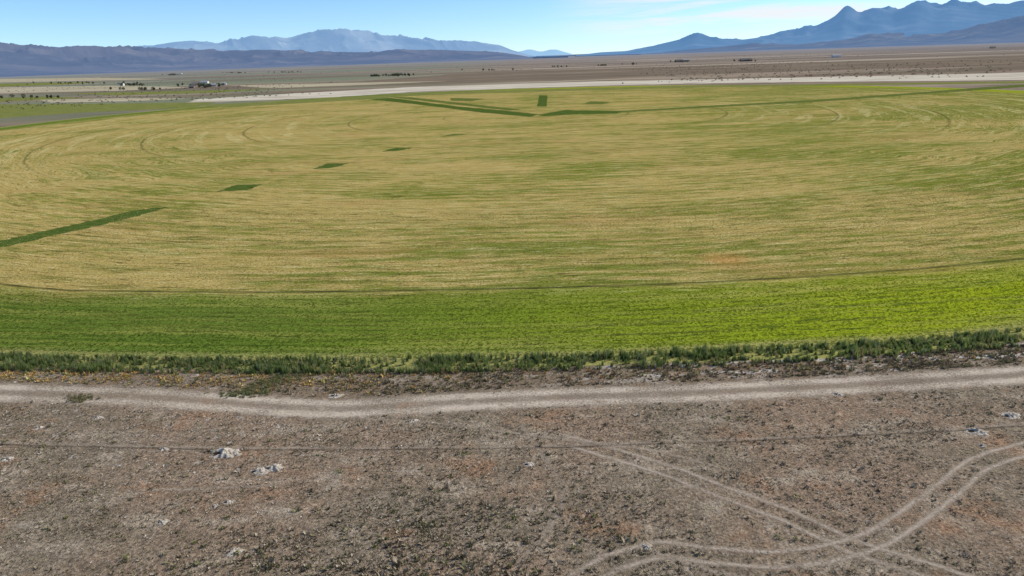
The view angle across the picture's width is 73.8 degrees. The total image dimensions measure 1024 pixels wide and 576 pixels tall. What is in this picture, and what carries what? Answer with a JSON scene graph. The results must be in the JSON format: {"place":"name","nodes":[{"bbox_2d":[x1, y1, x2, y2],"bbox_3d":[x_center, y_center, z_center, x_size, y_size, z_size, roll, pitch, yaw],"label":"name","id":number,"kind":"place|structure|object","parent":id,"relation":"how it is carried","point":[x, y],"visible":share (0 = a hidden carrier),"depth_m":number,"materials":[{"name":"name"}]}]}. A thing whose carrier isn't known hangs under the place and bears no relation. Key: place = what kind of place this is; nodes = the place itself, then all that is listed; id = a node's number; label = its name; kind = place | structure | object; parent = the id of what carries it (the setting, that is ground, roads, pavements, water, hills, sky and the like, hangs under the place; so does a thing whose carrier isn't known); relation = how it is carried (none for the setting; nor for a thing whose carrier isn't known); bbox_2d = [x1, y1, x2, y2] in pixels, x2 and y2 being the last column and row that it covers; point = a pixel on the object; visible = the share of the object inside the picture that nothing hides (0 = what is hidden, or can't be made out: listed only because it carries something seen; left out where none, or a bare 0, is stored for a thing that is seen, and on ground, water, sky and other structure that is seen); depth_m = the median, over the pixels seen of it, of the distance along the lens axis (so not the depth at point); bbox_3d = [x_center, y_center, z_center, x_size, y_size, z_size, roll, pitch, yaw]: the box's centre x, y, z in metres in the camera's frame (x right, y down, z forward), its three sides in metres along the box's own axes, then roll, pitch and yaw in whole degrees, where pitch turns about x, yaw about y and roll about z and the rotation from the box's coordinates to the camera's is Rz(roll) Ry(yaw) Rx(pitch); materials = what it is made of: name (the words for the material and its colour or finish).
{"place":"outdoors","nodes":[
{"label":"outdoors","id":0,"kind":"place"},
{"bbox_2d":[0,97,77,101],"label":"green farm field","id":1,"kind":"structure","parent":0,"point":[22,99],"depth_m":992.39,"materials":[{"name":"green plant"}]},
{"bbox_2d":[0,82,91,86],"bbox_3d":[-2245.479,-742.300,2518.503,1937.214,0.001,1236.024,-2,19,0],"label":"green farm field","id":2,"kind":"structure","parent":0,"point":[17,84],"depth_m":2154.59,"materials":[{"name":"green plant"}]},
{"bbox_2d":[0,78,146,81],"bbox_3d":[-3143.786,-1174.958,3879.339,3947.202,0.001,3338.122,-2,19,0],"label":"stubble field","id":3,"kind":"structure","parent":0,"point":[50,79],"depth_m":3000.01,"materials":[{"name":"plant"}]},
{"bbox_2d":[0,86,185,92],"bbox_3d":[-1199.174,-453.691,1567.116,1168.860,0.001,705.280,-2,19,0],"label":"stubble field","id":4,"kind":"structure","parent":0,"point":[57,89],"depth_m":1439.53,"materials":[{"name":"beige plant"}]},
{"bbox_2d":[0,103,210,117],"bbox_3d":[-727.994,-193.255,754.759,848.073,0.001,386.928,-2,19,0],"label":"green farm field","id":5,"kind":"structure","parent":0,"point":[6,111],"depth_m":698.88,"materials":[{"name":"green plant"}]},
{"bbox_2d":[41,98,178,102],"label":"stubble field","id":6,"kind":"structure","parent":0,"point":[103,100],"depth_m":874.75,"materials":[{"name":"plant"}]},
{"bbox_2d":[68,89,264,94],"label":"green farm field","id":7,"kind":"structure","parent":0,"point":[158,92],"depth_m":1067.76,"materials":[{"name":"green plant"}]},
{"bbox_2d":[0,42,564,76],"bbox_3d":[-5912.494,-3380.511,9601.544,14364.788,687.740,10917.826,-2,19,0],"label":"hills","id":8,"kind":"structure","parent":0,"point":[27,60],"depth_m":9583.77,"materials":[{"name":"blue stone"}]},
{"bbox_2d":[231,81,437,87],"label":"stubble field","id":9,"kind":"structure","parent":0,"point":[309,85],"depth_m":1185.87,"materials":[{"name":"beige plant"}]},
{"bbox_2d":[138,28,535,56],"bbox_3d":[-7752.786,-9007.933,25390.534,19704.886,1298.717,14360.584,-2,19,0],"label":"mountain range","id":10,"kind":"structure","parent":0,"point":[340,40],"depth_m":25272.33,"materials":[{"name":"blue stone"}]},
{"bbox_2d":[0,0,1020,53],"label":"sky","id":11,"kind":"structure","parent":0,"point":[569,26],"materials":[{"name":"blue"}]},
{"bbox_2d":[0,85,1023,369],"bbox_3d":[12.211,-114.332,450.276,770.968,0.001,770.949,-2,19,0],"label":"crop field","id":12,"kind":"structure","parent":0,"point":[510,167],"depth_m":164.07,"materials":[{"name":"green plant"}]},
{"bbox_2d":[0,206,171,246],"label":"uncut crop strip","id":13,"kind":"object","parent":12,"relation":"on","point":[65,229],"visible":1,"depth_m":169.85,"materials":[{"name":"green plant"}]},
{"bbox_2d":[217,184,262,191],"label":"uncut crop strip","id":14,"kind":"object","parent":12,"relation":"on","point":[239,187],"visible":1,"depth_m":217.62,"materials":[{"name":"green plant"}]},
{"bbox_2d":[200,97,385,107],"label":"uncut crop strip","id":15,"kind":"object","parent":12,"relation":"on","point":[280,102],"visible":0.99,"depth_m":689.20,"materials":[{"name":"green plant"}]},
{"bbox_2d":[313,163,347,168],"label":"uncut crop strip","id":16,"kind":"object","parent":12,"relation":"on","point":[329,165],"visible":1,"depth_m":257.66,"materials":[{"name":"green plant"}]},
{"bbox_2d":[384,147,409,151],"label":"uncut crop strip","id":17,"kind":"object","parent":12,"relation":"on","point":[395,149],"visible":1,"depth_m":297.93,"materials":[{"name":"green plant"}]},
{"bbox_2d":[371,97,538,116],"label":"uncut crop strip","id":18,"kind":"object","parent":12,"relation":"on","point":[503,112],"visible":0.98,"depth_m":525.87,"materials":[{"name":"green plant"}]},
{"bbox_2d":[393,97,520,109],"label":"uncut crop strip","id":19,"kind":"object","parent":12,"relation":"on","point":[447,102],"visible":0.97,"depth_m":585.21,"materials":[{"name":"green plant"}]},
{"bbox_2d":[450,98,479,100],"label":"uncut crop strip","id":20,"kind":"object","parent":12,"relation":"on","point":[462,99],"visible":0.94,"depth_m":637.70,"materials":[{"name":"green plant"}]},
{"bbox_2d":[1,346,1020,382],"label":"scattered weeds","id":21,"kind":"object","parent":12,"relation":"on","point":[632,374],"visible":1,"depth_m":84.26,"materials":[{"name":"green plant"}]},
{"bbox_2d":[0,264,1023,358],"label":"standing alfalfa","id":22,"kind":"object","parent":12,"relation":"on","point":[530,317],"visible":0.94,"depth_m":101.19,"materials":[{"name":"green plant"}]},
{"bbox_2d":[0,174,1023,290],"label":"mown stubble","id":23,"kind":"object","parent":12,"relation":"on","point":[521,238],"visible":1,"depth_m":145.68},
{"bbox_2d":[537,95,547,105],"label":"uncut crop strip","id":24,"kind":"object","parent":12,"relation":"on","point":[542,100],"visible":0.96,"depth_m":586.10,"materials":[{"name":"green plant"}]},
{"bbox_2d":[539,110,620,115],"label":"uncut crop strip","id":25,"kind":"object","parent":12,"relation":"on","point":[566,112],"visible":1,"depth_m":452.23,"materials":[{"name":"green plant"}]},
{"bbox_2d":[585,101,608,103],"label":"uncut crop strip","id":26,"kind":"object","parent":12,"relation":"on","point":[596,102],"visible":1,"depth_m":538.98,"materials":[{"name":"green plant"}]},
{"bbox_2d":[336,81,1023,97],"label":"uncut crop strip","id":27,"kind":"object","parent":12,"relation":"on","point":[928,83],"visible":0.94,"depth_m":728.53,"materials":[{"name":"green plant"}]},
{"bbox_2d":[621,84,1023,111],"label":"uncut crop strip","id":28,"kind":"object","parent":12,"relation":"on","point":[981,88],"visible":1,"depth_m":494.10,"materials":[{"name":"green plant"}]},
{"bbox_2d":[0,42,1023,575],"bbox_3d":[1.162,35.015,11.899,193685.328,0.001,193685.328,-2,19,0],"label":"ground","id":29,"kind":"structure","parent":0,"point":[988,532],"depth_m":65.34,"materials":[{"name":"soil"}]},
{"bbox_2d":[0,456,13,461],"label":"burrow mound","id":30,"kind":"object","parent":29,"relation":"on","point":[5,459],"visible":1,"depth_m":68.93,"materials":[{"name":"soil"}]},
{"bbox_2d":[62,393,100,402],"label":"weed patch","id":31,"kind":"object","parent":29,"relation":"on","point":[81,398],"visible":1,"depth_m":81.03,"materials":[{"name":"green plant"}]},
{"bbox_2d":[0,486,253,490],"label":"faint vehicle track","id":32,"kind":"structure","parent":29,"relation":"on","point":[155,489],"depth_m":63.21,"materials":[{"name":"brown soil"}]},
{"bbox_2d":[157,519,169,525],"bbox_3d":[-30.005,20.080,58.645,1.084,0.177,0.872,-2,19,0],"label":"burrow mound","id":33,"kind":"object","parent":29,"relation":"on","point":[161,522],"visible":1,"depth_m":58.64,"materials":[{"name":"soil"}]},
{"bbox_2d":[211,447,240,458],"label":"burrow mound","id":34,"kind":"object","parent":29,"relation":"on","point":[227,452],"visible":1,"depth_m":68.59,"materials":[{"name":"soil"}]},
{"bbox_2d":[222,500,233,503],"bbox_3d":[-25.403,19.103,61.114,1.182,0.149,0.741,-2,19,0],"label":"burrow mound","id":35,"kind":"object","parent":29,"relation":"on","point":[228,502],"visible":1,"depth_m":61.05,"materials":[{"name":"soil"}]},
{"bbox_2d":[225,547,243,556],"bbox_3d":[-22.360,21.081,54.854,1.441,0.240,1.045,-12,21,-28],"label":"burrow mound","id":36,"kind":"object","parent":29,"relation":"on","point":[231,551],"visible":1,"depth_m":54.77,"materials":[{"name":"soil"}]},
{"bbox_2d":[205,370,313,397],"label":"weed patch","id":37,"kind":"object","parent":29,"relation":"on","point":[248,389],"visible":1,"depth_m":82.34,"materials":[{"name":"green plant"}]},
{"bbox_2d":[250,467,268,475],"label":"burrow mound","id":38,"kind":"object","parent":29,"relation":"on","point":[258,471],"visible":1,"depth_m":65.39,"materials":[{"name":"soil"}]},
{"bbox_2d":[265,464,283,471],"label":"burrow mound","id":39,"kind":"object","parent":29,"relation":"on","point":[275,467],"visible":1,"depth_m":65.82,"materials":[{"name":"soil"}]},
{"bbox_2d":[215,87,456,102],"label":"gravel lane","id":40,"kind":"structure","parent":29,"relation":"on","point":[326,95],"depth_m":803.41,"materials":[{"name":"grey gravel"}]},
{"bbox_2d":[328,393,343,397],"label":"burrow mound","id":41,"kind":"object","parent":29,"relation":"on","point":[336,395],"visible":1,"depth_m":79.83,"materials":[{"name":"soil"}]},
{"bbox_2d":[0,59,755,97],"bbox_3d":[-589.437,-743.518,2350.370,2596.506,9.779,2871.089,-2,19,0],"label":"distant trees","id":42,"kind":"object","parent":29,"relation":"on","point":[199,84],"visible":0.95,"depth_m":1597.91,"materials":[{"name":"green plant"}]},
{"bbox_2d":[408,419,419,422],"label":"burrow mound","id":43,"kind":"object","parent":29,"relation":"on","point":[414,420],"visible":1,"depth_m":73.69,"materials":[{"name":"soil"}]},
{"bbox_2d":[3,374,994,575],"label":"desert shrubs","id":44,"kind":"object","parent":29,"relation":"on","point":[433,520],"visible":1,"depth_m":57.60,"materials":[{"name":"brown plant"}]},
{"bbox_2d":[0,325,1023,374],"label":"roadside weeds","id":45,"kind":"object","parent":29,"relation":"on","point":[719,355],"visible":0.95,"depth_m":87.56,"materials":[{"name":"green plant"}]},
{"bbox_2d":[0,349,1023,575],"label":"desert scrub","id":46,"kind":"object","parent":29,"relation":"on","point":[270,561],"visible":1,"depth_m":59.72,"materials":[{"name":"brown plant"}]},
{"bbox_2d":[0,344,1023,396],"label":"headland dry grass","id":47,"kind":"structure","parent":29,"relation":"on","point":[948,362],"depth_m":83.40,"materials":[{"name":"brown plant"}]},
{"bbox_2d":[0,353,1023,575],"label":"pale soil clods","id":48,"kind":"object","parent":29,"relation":"on","point":[356,466],"visible":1,"depth_m":66.03,"materials":[{"name":"beige soil"}]},
{"bbox_2d":[2,47,1023,108],"bbox_3d":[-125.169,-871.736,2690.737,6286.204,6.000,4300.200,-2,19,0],"label":"sagebrush","id":49,"kind":"object","parent":29,"relation":"on","point":[501,70],"visible":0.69,"depth_m":1001.54,"materials":[{"name":"green plant"}]},
{"bbox_2d":[2,424,1023,448],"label":"cattle trail","id":50,"kind":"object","parent":29,"relation":"on","point":[453,446],"visible":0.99,"depth_m":68.93,"materials":[{"name":"brown soil"}]},
{"bbox_2d":[3,425,1023,449],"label":"trail rut","id":51,"kind":"structure","parent":50,"relation":"on","point":[496,448],"depth_m":68.60,"materials":[{"name":"brown soil"}]},
{"bbox_2d":[523,462,534,466],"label":"burrow mound","id":52,"kind":"object","parent":29,"relation":"on","point":[528,464],"visible":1,"depth_m":65.24,"materials":[{"name":"soil"}]},
{"bbox_2d":[365,418,716,466],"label":"faint vehicle track","id":53,"kind":"structure","parent":29,"relation":"on","point":[566,440],"depth_m":68.79,"materials":[{"name":"soil"}]},
{"bbox_2d":[519,424,562,560],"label":"faint vehicle track","id":54,"kind":"structure","parent":29,"relation":"on","point":[545,530],"depth_m":56.61,"materials":[{"name":"soil"}]},
{"bbox_2d":[186,72,1023,102],"bbox_3d":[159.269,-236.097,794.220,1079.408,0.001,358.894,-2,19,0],"label":"fallow strip","id":55,"kind":"object","parent":29,"relation":"on","point":[987,76],"visible":0.92,"depth_m":821.75,"materials":[{"name":"beige soil"}]},
{"bbox_2d":[642,544,652,549],"bbox_3d":[10.691,20.383,53.807,0.964,0.160,0.775,-2,19,0],"label":"burrow mound","id":56,"kind":"object","parent":29,"relation":"on","point":[648,546],"visible":1,"depth_m":53.81,"materials":[{"name":"soil"}]},
{"bbox_2d":[370,56,1023,82],"bbox_3d":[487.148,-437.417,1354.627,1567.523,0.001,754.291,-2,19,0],"label":"sagebrush plain","id":57,"kind":"structure","parent":29,"relation":"on","point":[642,71],"depth_m":1305.67,"materials":[{"name":"brown soil"}]},
{"bbox_2d":[440,58,998,77],"bbox_3d":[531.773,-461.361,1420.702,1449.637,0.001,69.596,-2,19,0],"label":"gravel lane","id":58,"kind":"structure","parent":29,"relation":"on","point":[721,67],"depth_m":1442.38,"materials":[{"name":"grey gravel"}]},
{"bbox_2d":[740,58,751,61],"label":"barn","id":59,"kind":"structure","parent":29,"relation":"on","point":[743,59],"depth_m":2036.34,"materials":[{"name":"white metal"}]},
{"bbox_2d":[557,435,972,575],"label":"vehicle track","id":60,"kind":"structure","parent":29,"relation":"on","point":[810,519],"depth_m":57.24,"materials":[{"name":"brown soil"}]},
{"bbox_2d":[653,550,914,575],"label":"faint vehicle track","id":61,"kind":"structure","parent":29,"relation":"on","point":[679,560],"depth_m":51.41,"materials":[{"name":"soil"}]},
{"bbox_2d":[570,442,1023,575],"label":"vehicle track","id":62,"kind":"structure","parent":29,"relation":"on","point":[884,521],"depth_m":53.95,"materials":[{"name":"soil"}]},
{"bbox_2d":[575,16,1023,56],"bbox_3d":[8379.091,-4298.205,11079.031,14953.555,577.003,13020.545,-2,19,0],"label":"dark foothills","id":63,"kind":"structure","parent":29,"relation":"on","point":[1010,30],"depth_m":11080.22,"materials":[{"name":"blue stone"}]},
{"bbox_2d":[963,428,988,435],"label":"burrow mound","id":64,"kind":"object","parent":29,"relation":"on","point":[977,431],"visible":1,"depth_m":68.11,"materials":[{"name":"soil"}]},
{"bbox_2d":[1001,412,1020,418],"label":"burrow mound","id":65,"kind":"object","parent":29,"relation":"on","point":[1010,415],"visible":1,"depth_m":70.81,"materials":[{"name":"soil"}]},
{"bbox_2d":[0,366,1023,418],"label":"dirt road","id":66,"kind":"structure","parent":0,"point":[476,405],"depth_m":78.46,"materials":[{"name":"beige soil"}]},
{"bbox_2d":[519,50,573,55],"bbox_3d":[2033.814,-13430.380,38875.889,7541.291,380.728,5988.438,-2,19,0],"label":"faint mountain range","id":67,"kind":"structure","parent":0,"point":[543,53],"depth_m":38662.51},
{"bbox_2d":[537,0,1023,56],"bbox_3d":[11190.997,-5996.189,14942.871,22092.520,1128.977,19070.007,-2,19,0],"label":"blue mountain range","id":68,"kind":"structure","parent":0,"point":[911,19],"depth_m":15409.03,"materials":[{"name":"blue stone"}]}
]}

